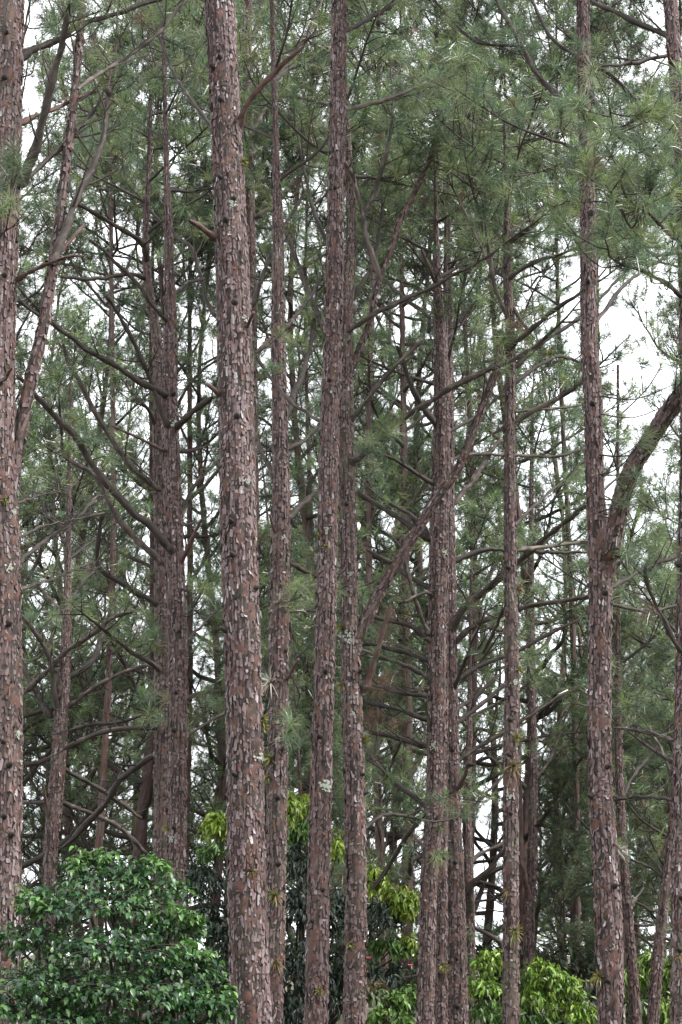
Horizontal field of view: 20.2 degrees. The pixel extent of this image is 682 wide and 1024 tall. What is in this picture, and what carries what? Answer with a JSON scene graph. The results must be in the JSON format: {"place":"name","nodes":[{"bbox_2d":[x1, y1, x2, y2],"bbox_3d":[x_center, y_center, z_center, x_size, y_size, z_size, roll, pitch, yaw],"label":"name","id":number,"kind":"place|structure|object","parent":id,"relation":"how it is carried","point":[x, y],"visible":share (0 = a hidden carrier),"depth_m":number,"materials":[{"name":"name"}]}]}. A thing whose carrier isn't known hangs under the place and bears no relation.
{"place":"outdoors","nodes":[
{"label":"outdoors","id":0,"kind":"place"},
{"bbox_2d":[20,956,597,1023],"bbox_3d":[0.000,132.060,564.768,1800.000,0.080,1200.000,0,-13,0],"label":"ground","id":1,"kind":"structure","parent":0,"point":[340,1021],"depth_m":50.48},
{"bbox_2d":[22,691,73,964],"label":"pine tree","id":2,"kind":"object","parent":1,"relation":"on","point":[32,844],"visible":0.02,"depth_m":76.53,"materials":[{"name":"green plant"}]},
{"bbox_2d":[20,955,75,1023],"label":"undergrowth shrub","id":3,"kind":"object","parent":1,"relation":"on","point":[27,1002],"visible":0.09,"depth_m":32.15,"materials":[{"name":"green plant"}]},
{"bbox_2d":[21,665,79,960],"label":"pine tree","id":4,"kind":"object","parent":1,"relation":"on","point":[30,813],"visible":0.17,"depth_m":42.41,"materials":[{"name":"green plant"}]},
{"bbox_2d":[18,498,126,931],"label":"pine tree","id":5,"kind":"object","parent":1,"relation":"on","point":[73,770],"visible":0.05,"depth_m":49.99,"materials":[{"name":"green plant"}]},
{"bbox_2d":[23,953,134,1023],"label":"undergrowth shrub","id":6,"kind":"object","parent":1,"relation":"on","point":[105,966],"visible":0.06,"depth_m":34.70,"materials":[{"name":"green plant"}]},
{"bbox_2d":[15,152,143,896],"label":"pine tree","id":7,"kind":"object","parent":1,"relation":"on","point":[25,354],"visible":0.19,"depth_m":42.87,"materials":[{"name":"green plant"}]},
{"bbox_2d":[19,329,139,877],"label":"pine tree","id":8,"kind":"object","parent":1,"relation":"on","point":[31,647],"visible":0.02,"depth_m":59.99,"materials":[{"name":"green plant"}]},
{"bbox_2d":[16,300,153,1022],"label":"pine tree","id":9,"kind":"object","parent":1,"relation":"on","point":[53,802],"visible":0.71,"depth_m":34.36,"materials":[{"name":"green plant"}]},
{"bbox_2d":[15,0,154,927],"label":"pine tree","id":10,"kind":"object","parent":1,"relation":"on","point":[84,710],"visible":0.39,"depth_m":40.03,"materials":[{"name":"green plant"}]},
{"bbox_2d":[21,601,153,959],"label":"pine tree","id":11,"kind":"object","parent":1,"relation":"on","point":[83,768],"visible":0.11,"depth_m":47.76,"materials":[{"name":"green plant"}]},
{"bbox_2d":[0,0,204,1023],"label":"pine tree","id":12,"kind":"object","parent":1,"relation":"on","point":[14,180],"visible":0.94,"depth_m":18.94,"materials":[{"name":"green plant"}]},
{"bbox_2d":[22,467,204,1015],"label":"pine tree","id":13,"kind":"object","parent":1,"relation":"on","point":[126,848],"visible":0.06,"depth_m":52.56,"materials":[{"name":"green plant"}]},
{"bbox_2d":[16,38,222,967],"bbox_3d":[-6.647,-0.283,46.226,7.880,24.778,7.635,11,-17,-41],"label":"pine tree","id":14,"kind":"object","parent":1,"relation":"on","point":[77,557],"visible":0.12,"depth_m":45.51,"materials":[{"name":"green plant"}]},
{"bbox_2d":[15,159,226,996],"bbox_3d":[-7.471,1.530,54.010,7.869,24.745,7.625,10,-16,-37],"label":"pine tree","id":15,"kind":"object","parent":1,"relation":"on","point":[37,574],"visible":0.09,"depth_m":54.51,"materials":[{"name":"green plant"}]},
{"bbox_2d":[0,845,243,1023],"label":"leafy bush","id":16,"kind":"object","parent":1,"relation":"on","point":[136,884],"visible":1,"depth_m":15.01,"materials":[{"name":"green plant"}]},
{"bbox_2d":[93,961,151,1019],"bbox_3d":[-3.917,9.198,36.917,2.292,1.386,2.112,-3,-13,11],"label":"undergrowth shrub","id":17,"kind":"object","parent":1,"relation":"on","point":[138,970],"visible":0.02,"depth_m":36.66,"materials":[{"name":"green plant"}]},
{"bbox_2d":[28,275,223,984],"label":"pine tree","id":18,"kind":"object","parent":1,"relation":"on","point":[141,412],"visible":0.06,"depth_m":57.02,"materials":[{"name":"green plant"}]},
{"bbox_2d":[17,0,260,972],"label":"pine tree","id":19,"kind":"object","parent":1,"relation":"on","point":[135,215],"visible":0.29,"depth_m":39.83,"materials":[{"name":"green plant"}]},
{"bbox_2d":[22,11,259,1023],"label":"pine tree","id":20,"kind":"object","parent":1,"relation":"on","point":[159,664],"visible":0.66,"depth_m":27.88,"materials":[{"name":"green plant"}]},
{"bbox_2d":[18,0,272,856],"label":"pine tree","id":21,"kind":"object","parent":1,"relation":"on","point":[152,545],"visible":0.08,"depth_m":43.19,"materials":[{"name":"green plant"}]},
{"bbox_2d":[14,0,304,1021],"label":"pine tree","id":22,"kind":"object","parent":1,"relation":"on","point":[170,542],"visible":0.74,"depth_m":26.57,"materials":[{"name":"green plant"}]},
{"bbox_2d":[19,0,326,945],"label":"pine tree","id":23,"kind":"object","parent":1,"relation":"on","point":[189,390],"visible":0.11,"depth_m":42.29,"materials":[{"name":"green plant"}]},
{"bbox_2d":[22,7,340,1019],"bbox_3d":[-3.109,-1.297,41.074,7.060,24.415,6.656,4,-14,-16],"label":"pine tree","id":24,"kind":"object","parent":1,"relation":"on","point":[146,783],"visible":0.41,"depth_m":40.11,"materials":[{"name":"green plant"}]},
{"bbox_2d":[138,970,228,1023],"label":"undergrowth shrub","id":25,"kind":"object","parent":1,"relation":"on","point":[206,1015],"visible":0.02,"depth_m":33.05,"materials":[{"name":"green plant"}]},
{"bbox_2d":[109,0,303,1023],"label":"pine tree","id":26,"kind":"object","parent":1,"relation":"on","point":[248,944],"visible":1,"depth_m":18.99,"materials":[{"name":"brown plant"}]},
{"bbox_2d":[72,0,369,598],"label":"pine tree","id":27,"kind":"object","parent":1,"relation":"on","point":[239,5],"visible":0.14,"depth_m":39.98,"materials":[{"name":"green plant"}]},
{"bbox_2d":[68,0,375,547],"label":"pine tree","id":28,"kind":"object","parent":1,"relation":"on","point":[252,216],"visible":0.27,"depth_m":30.00,"materials":[{"name":"green plant"}]},
{"bbox_2d":[63,107,383,1023],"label":"pine tree","id":29,"kind":"object","parent":1,"relation":"on","point":[109,843],"visible":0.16,"depth_m":43.62,"materials":[{"name":"green plant"}]},
{"bbox_2d":[120,151,335,910],"bbox_3d":[-3.069,1.441,56.163,7.484,25.880,7.056,-9,-16,33],"label":"pine tree","id":30,"kind":"object","parent":1,"relation":"on","point":[260,478],"visible":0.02,"depth_m":56.11,"materials":[{"name":"green plant"}]},
{"bbox_2d":[133,515,337,1018],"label":"pine tree","id":31,"kind":"object","parent":1,"relation":"on","point":[192,855],"visible":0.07,"depth_m":49.37,"materials":[{"name":"green plant"}]},
{"bbox_2d":[189,506,302,904],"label":"pine tree","id":32,"kind":"object","parent":1,"relation":"on","point":[210,660],"visible":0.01,"depth_m":74.93,"materials":[{"name":"green plant"}]},
{"bbox_2d":[192,355,303,939],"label":"pine tree","id":33,"kind":"object","parent":1,"relation":"on","point":[267,513],"visible":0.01,"depth_m":59.41,"materials":[{"name":"green plant"}]},
{"bbox_2d":[188,520,342,922],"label":"pine tree","id":34,"kind":"object","parent":1,"relation":"on","point":[222,897],"visible":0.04,"depth_m":48.43,"materials":[{"name":"green plant"}]},
{"bbox_2d":[147,202,425,1008],"bbox_3d":[-1.075,2.138,56.642,7.625,24.745,7.869,-6,-14,26],"label":"pine tree","id":35,"kind":"object","parent":1,"relation":"on","point":[303,448],"visible":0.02,"depth_m":57.14,"materials":[{"name":"green plant"}]},
{"bbox_2d":[168,0,406,1023],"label":"pine tree","id":36,"kind":"object","parent":1,"relation":"on","point":[281,516],"visible":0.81,"depth_m":24.93,"materials":[{"name":"green plant"}]},
{"bbox_2d":[262,667,279,700],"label":"air plant","id":37,"kind":"object","parent":36,"relation":"attached to","point":[267,680],"visible":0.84,"depth_m":23.98,"materials":[{"name":"grey plant"}]},
{"bbox_2d":[267,888,282,904],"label":"air plant","id":38,"kind":"object","parent":36,"relation":"attached to","point":[274,894],"visible":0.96,"depth_m":23.37,"materials":[{"name":"green plant"}]},
{"bbox_2d":[271,956,287,975],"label":"air plant","id":39,"kind":"object","parent":36,"relation":"attached to","point":[275,962],"visible":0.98,"depth_m":23.20,"materials":[{"name":"green plant"}]},
{"bbox_2d":[175,0,422,981],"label":"pine tree","id":40,"kind":"object","parent":1,"relation":"on","point":[311,521],"visible":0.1,"depth_m":44.28,"materials":[{"name":"green plant"}]},
{"bbox_2d":[185,789,419,1023],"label":"broadleaf tree","id":41,"kind":"object","parent":1,"relation":"on","point":[399,903],"visible":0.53,"depth_m":29.14,"materials":[{"name":"green plant"}]},
{"bbox_2d":[209,518,402,1023],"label":"pine tree","id":42,"kind":"object","parent":1,"relation":"on","point":[301,762],"visible":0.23,"depth_m":32.78,"materials":[{"name":"green plant"}]},
{"bbox_2d":[134,0,503,1012],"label":"pine tree","id":43,"kind":"object","parent":1,"relation":"on","point":[306,516],"visible":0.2,"depth_m":40.06,"materials":[{"name":"green plant"}]},
{"bbox_2d":[21,912,670,979],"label":"wood","id":44,"kind":"object","parent":1,"relation":"on","point":[540,937],"depth_m":116.73,"materials":[{"name":"plant"}]},
{"bbox_2d":[195,58,503,1017],"bbox_3d":[0.664,-0.176,46.236,7.100,24.554,6.694,-8,-15,32],"label":"pine tree","id":45,"kind":"object","parent":1,"relation":"on","point":[265,404],"visible":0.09,"depth_m":46.34,"materials":[{"name":"green plant"}]},
{"bbox_2d":[287,933,417,1009],"bbox_3d":[0.359,9.288,38.691,2.809,1.843,3.049,-3,-13,15],"label":"undergrowth shrub","id":46,"kind":"object","parent":1,"relation":"on","point":[336,952],"visible":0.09,"depth_m":38.33,"materials":[{"name":"green plant"}]},
{"bbox_2d":[285,695,419,956],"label":"pine tree","id":47,"kind":"object","parent":1,"relation":"on","point":[373,834],"visible":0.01,"depth_m":51.40,"materials":[{"name":"green plant"}]},
{"bbox_2d":[236,0,510,1019],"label":"pine tree","id":48,"kind":"object","parent":1,"relation":"on","point":[372,280],"visible":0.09,"depth_m":39.93,"materials":[{"name":"green plant"}]},
{"bbox_2d":[331,331,422,1007],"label":"pine tree","id":49,"kind":"object","parent":1,"relation":"on","point":[370,1006],"depth_m":59.96,"materials":[{"name":"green plant"}]},
{"bbox_2d":[253,0,504,1023],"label":"pine tree","id":50,"kind":"object","parent":1,"relation":"on","point":[317,922],"visible":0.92,"depth_m":22.65,"materials":[{"name":"green plant"}]},
{"bbox_2d":[288,503,484,1015],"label":"pine tree","id":51,"kind":"object","parent":1,"relation":"on","point":[416,882],"visible":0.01,"depth_m":48.66,"materials":[{"name":"green plant"}]},
{"bbox_2d":[365,957,416,1023],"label":"leafy shrub","id":52,"kind":"object","parent":1,"relation":"on","point":[405,997],"visible":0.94,"depth_m":27.73,"materials":[{"name":"green plant"}]},
{"bbox_2d":[304,568,478,1019],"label":"pine tree","id":53,"kind":"object","parent":1,"relation":"on","point":[398,804],"visible":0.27,"depth_m":35.74,"materials":[{"name":"green plant"}]},
{"bbox_2d":[368,718,423,931],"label":"pine tree","id":54,"kind":"object","parent":1,"relation":"on","point":[415,829],"visible":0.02,"depth_m":76.62,"materials":[{"name":"green plant"}]},
{"bbox_2d":[201,0,613,991],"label":"pine tree","id":55,"kind":"object","parent":1,"relation":"on","point":[479,582],"visible":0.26,"depth_m":39.15,"materials":[{"name":"green plant"}]},
{"bbox_2d":[290,51,548,1023],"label":"pine tree","id":56,"kind":"object","parent":1,"relation":"on","point":[434,633],"visible":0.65,"depth_m":27.52,"materials":[{"name":"green plant"}]},
{"bbox_2d":[298,171,545,1023],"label":"pine tree","id":57,"kind":"object","parent":1,"relation":"on","point":[441,991],"visible":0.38,"depth_m":28.86,"materials":[{"name":"green plant"}]},
{"bbox_2d":[436,962,451,974],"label":"air plant","id":58,"kind":"object","parent":57,"relation":"attached to","point":[444,966],"visible":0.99,"depth_m":27.10,"materials":[{"name":"green plant"}]},
{"bbox_2d":[299,150,545,932],"bbox_3d":[2.077,0.984,54.183,7.484,25.880,7.056,-7,-15,27],"label":"pine tree","id":59,"kind":"object","parent":1,"relation":"on","point":[456,514],"visible":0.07,"depth_m":54.18,"materials":[{"name":"green plant"}]},
{"bbox_2d":[289,0,564,912],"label":"pine tree","id":60,"kind":"object","parent":1,"relation":"on","point":[423,600],"visible":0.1,"depth_m":45.50,"materials":[{"name":"green plant"}]},
{"bbox_2d":[376,958,485,1012],"bbox_3d":[1.850,9.184,36.728,2.220,1.342,2.046,13,-18,-43],"label":"undergrowth shrub","id":61,"kind":"object","parent":1,"relation":"on","point":[407,980],"visible":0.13,"depth_m":36.72,"materials":[{"name":"green plant"}]},
{"bbox_2d":[236,0,646,1023],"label":"pine tree","id":62,"kind":"object","parent":1,"relation":"on","point":[356,626],"visible":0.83,"depth_m":25.89,"materials":[{"name":"green plant"}]},
{"bbox_2d":[322,0,606,864],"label":"pine tree","id":63,"kind":"object","parent":1,"relation":"on","point":[474,659],"visible":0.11,"depth_m":41.77,"materials":[{"name":"green plant"}]},
{"bbox_2d":[413,940,519,1005],"bbox_3d":[2.886,9.643,39.830,2.831,1.711,2.608,-8,-15,31],"label":"undergrowth shrub","id":64,"kind":"object","parent":1,"relation":"on","point":[479,948],"visible":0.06,"depth_m":39.32,"materials":[{"name":"green plant"}]},
{"bbox_2d":[387,484,559,1023],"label":"pine tree","id":65,"kind":"object","parent":1,"relation":"on","point":[470,881],"visible":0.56,"depth_m":36.17,"materials":[{"name":"green plant"}]},
{"bbox_2d":[380,247,585,1005],"bbox_3d":[4.401,2.631,56.228,6.932,23.594,6.955,-4,-14,18],"label":"pine tree","id":66,"kind":"object","parent":1,"relation":"on","point":[488,915],"visible":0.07,"depth_m":54.62,"materials":[{"name":"green plant"}]},
{"bbox_2d":[322,98,666,1023],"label":"pine tree","id":67,"kind":"object","parent":1,"relation":"on","point":[458,1006],"visible":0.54,"depth_m":28.76,"materials":[{"name":"green plant"}]},
{"bbox_2d":[358,0,664,945],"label":"pine tree","id":68,"kind":"object","parent":1,"relation":"on","point":[538,520],"visible":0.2,"depth_m":43.58,"materials":[{"name":"green plant"}]},
{"bbox_2d":[362,0,671,979],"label":"pine tree","id":69,"kind":"object","parent":1,"relation":"on","point":[554,240],"visible":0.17,"depth_m":41.23,"materials":[{"name":"green plant"}]},
{"bbox_2d":[476,941,558,973],"bbox_3d":[4.009,10.330,42.648,2.528,1.659,2.745,6,-14,-25],"label":"undergrowth shrub","id":70,"kind":"object","parent":1,"relation":"on","point":[483,943],"depth_m":42.55,"materials":[{"name":"green plant"}]},
{"bbox_2d":[383,0,675,1001],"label":"pine tree","id":71,"kind":"object","parent":1,"relation":"on","point":[573,658],"visible":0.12,"depth_m":44.14,"materials":[{"name":"green plant"}]},
{"bbox_2d":[475,651,584,958],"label":"pine tree","id":72,"kind":"object","parent":1,"relation":"on","point":[498,878],"visible":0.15,"depth_m":52.75,"materials":[{"name":"green plant"}]},
{"bbox_2d":[467,948,596,1023],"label":"leafy shrub","id":73,"kind":"object","parent":1,"relation":"on","point":[534,995],"visible":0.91,"depth_m":28.81,"materials":[{"name":"green plant"}]},
{"bbox_2d":[384,0,681,1023],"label":"pine tree","id":74,"kind":"object","parent":1,"relation":"on","point":[604,536],"visible":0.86,"depth_m":21.31,"materials":[{"name":"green plant"}]},
{"bbox_2d":[589,968,603,990],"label":"air plant","id":75,"kind":"object","parent":74,"relation":"attached to","point":[595,977],"visible":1,"depth_m":20.30,"materials":[{"name":"green plant"}]},
{"bbox_2d":[616,845,629,861],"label":"air plant","id":76,"kind":"object","parent":74,"relation":"attached to","point":[619,851],"visible":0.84,"depth_m":20.64,"materials":[{"name":"grey plant"}]},
{"bbox_2d":[396,38,669,1023],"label":"pine tree","id":77,"kind":"object","parent":1,"relation":"on","point":[498,184],"visible":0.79,"depth_m":26.00,"materials":[{"name":"green plant"}]},
{"bbox_2d":[501,757,526,788],"bbox_3d":[2.222,3.375,24.743,0.322,0.452,0.347,11,-17,-40],"label":"air plant","id":78,"kind":"object","parent":77,"relation":"attached to","point":[512,766],"visible":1,"depth_m":24.74,"materials":[{"name":"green plant"}]},
{"bbox_2d":[510,919,524,945],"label":"air plant","id":79,"kind":"object","parent":77,"relation":"attached to","point":[515,931],"visible":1,"depth_m":24.28,"materials":[{"name":"green plant"}]},
{"bbox_2d":[454,304,614,1015],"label":"pine tree","id":80,"kind":"object","parent":1,"relation":"on","point":[529,876],"visible":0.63,"depth_m":38.62,"materials":[{"name":"green plant"}]},
{"bbox_2d":[500,935,596,1020],"bbox_3d":[4.387,9.192,37.707,2.523,1.655,2.739,-5,-14,20],"label":"undergrowth shrub","id":81,"kind":"object","parent":1,"relation":"on","point":[589,965],"visible":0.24,"depth_m":37.46,"materials":[{"name":"green plant"}]},
{"bbox_2d":[519,751,595,1013],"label":"pine tree","id":82,"kind":"object","parent":1,"relation":"on","point":[588,935],"visible":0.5,"depth_m":39.13,"materials":[{"name":"green plant"}]},
{"bbox_2d":[485,614,635,984],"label":"pine tree","id":83,"kind":"object","parent":1,"relation":"on","point":[540,928],"visible":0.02,"depth_m":50.14,"materials":[{"name":"green plant"}]},
{"bbox_2d":[479,240,653,1002],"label":"pine tree","id":84,"kind":"object","parent":1,"relation":"on","point":[549,564],"visible":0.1,"depth_m":60.68,"materials":[{"name":"green plant"}]},
{"bbox_2d":[453,0,681,1023],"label":"pine tree","id":85,"kind":"object","parent":1,"relation":"on","point":[594,22],"visible":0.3,"depth_m":40.19,"materials":[{"name":"green plant"}]},
{"bbox_2d":[494,341,640,1008],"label":"pine tree","id":86,"kind":"object","parent":1,"relation":"on","point":[548,461],"visible":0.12,"depth_m":47.02,"materials":[{"name":"green plant"}]},
{"bbox_2d":[498,658,655,1023],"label":"pine tree","id":87,"kind":"object","parent":1,"relation":"on","point":[547,911],"visible":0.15,"depth_m":43.59,"materials":[{"name":"green plant"}]},
{"bbox_2d":[501,343,678,1023],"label":"pine tree","id":88,"kind":"object","parent":1,"relation":"on","point":[635,1011],"visible":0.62,"depth_m":30.16,"materials":[{"name":"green plant"}]},
{"bbox_2d":[536,602,656,983],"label":"pine tree","id":89,"kind":"object","parent":1,"relation":"on","point":[592,881],"depth_m":53.98,"materials":[{"name":"green plant"}]},
{"bbox_2d":[522,523,671,957],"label":"pine tree","id":90,"kind":"object","parent":1,"relation":"on","point":[574,848],"visible":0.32,"depth_m":39.55,"materials":[{"name":"green plant"}]},
{"bbox_2d":[536,527,673,931],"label":"pine tree","id":91,"kind":"object","parent":1,"relation":"on","point":[568,914],"visible":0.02,"depth_m":52.35,"materials":[{"name":"green plant"}]},
{"bbox_2d":[534,0,681,1023],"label":"pine tree","id":92,"kind":"object","parent":1,"relation":"on","point":[648,175],"visible":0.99,"depth_m":19.92,"materials":[{"name":"green plant"}]},
{"bbox_2d":[535,0,681,269],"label":"pine tree","id":93,"kind":"object","parent":1,"relation":"on","point":[640,3],"visible":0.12,"depth_m":40.98,"materials":[{"name":"green plant"}]},
{"bbox_2d":[552,575,677,990],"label":"pine tree","id":94,"kind":"object","parent":1,"relation":"on","point":[658,777],"visible":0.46,"depth_m":36.86,"materials":[{"name":"green plant"}]},
{"bbox_2d":[555,515,675,943],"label":"pine tree","id":95,"kind":"object","parent":1,"relation":"on","point":[631,762],"visible":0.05,"depth_m":49.77,"materials":[{"name":"green plant"}]},
{"bbox_2d":[550,30,681,865],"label":"pine tree","id":96,"kind":"object","parent":1,"relation":"on","point":[664,315],"visible":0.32,"depth_m":39.23,"materials":[{"name":"green plant"}]},
{"bbox_2d":[554,444,679,1023],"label":"pine tree","id":97,"kind":"object","parent":1,"relation":"on","point":[655,986],"visible":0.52,"depth_m":27.85,"materials":[{"name":"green plant"}]},
{"bbox_2d":[563,496,673,957],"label":"pine tree","id":98,"kind":"object","parent":1,"relation":"on","point":[637,930],"visible":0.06,"depth_m":46.81,"materials":[{"name":"green plant"}]},
{"bbox_2d":[564,509,678,924],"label":"pine tree","id":99,"kind":"object","parent":1,"relation":"on","point":[640,581],"visible":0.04,"depth_m":47.49,"materials":[{"name":"green plant"}]},
{"bbox_2d":[588,623,674,925],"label":"pine tree","id":100,"kind":"object","parent":1,"relation":"on","point":[639,878],"visible":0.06,"depth_m":42.98,"materials":[{"name":"green plant"}]},
{"bbox_2d":[624,937,670,1003],"bbox_3d":[6.155,8.637,35.142,2.441,1.602,2.650,-4,-13,15],"label":"undergrowth shrub","id":101,"kind":"object","parent":1,"relation":"on","point":[668,988],"visible":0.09,"depth_m":34.99,"materials":[{"name":"green plant"}]},
{"bbox_2d":[624,948,671,1023],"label":"leafy shrub","id":102,"kind":"object","parent":1,"relation":"on","point":[643,964],"visible":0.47,"depth_m":30.00,"materials":[{"name":"green plant"}]},
{"bbox_2d":[621,257,680,839],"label":"pine tree","id":103,"kind":"object","parent":1,"relation":"on","point":[663,478],"visible":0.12,"depth_m":55.85,"materials":[{"name":"green plant"}]},
{"bbox_2d":[630,436,679,948],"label":"pine tree","id":104,"kind":"object","parent":1,"relation":"on","point":[670,494],"visible":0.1,"depth_m":49.14,"materials":[{"name":"green plant"}]},
{"bbox_2d":[15,0,681,955],"label":"sky","id":105,"kind":"structure","parent":0,"point":[617,323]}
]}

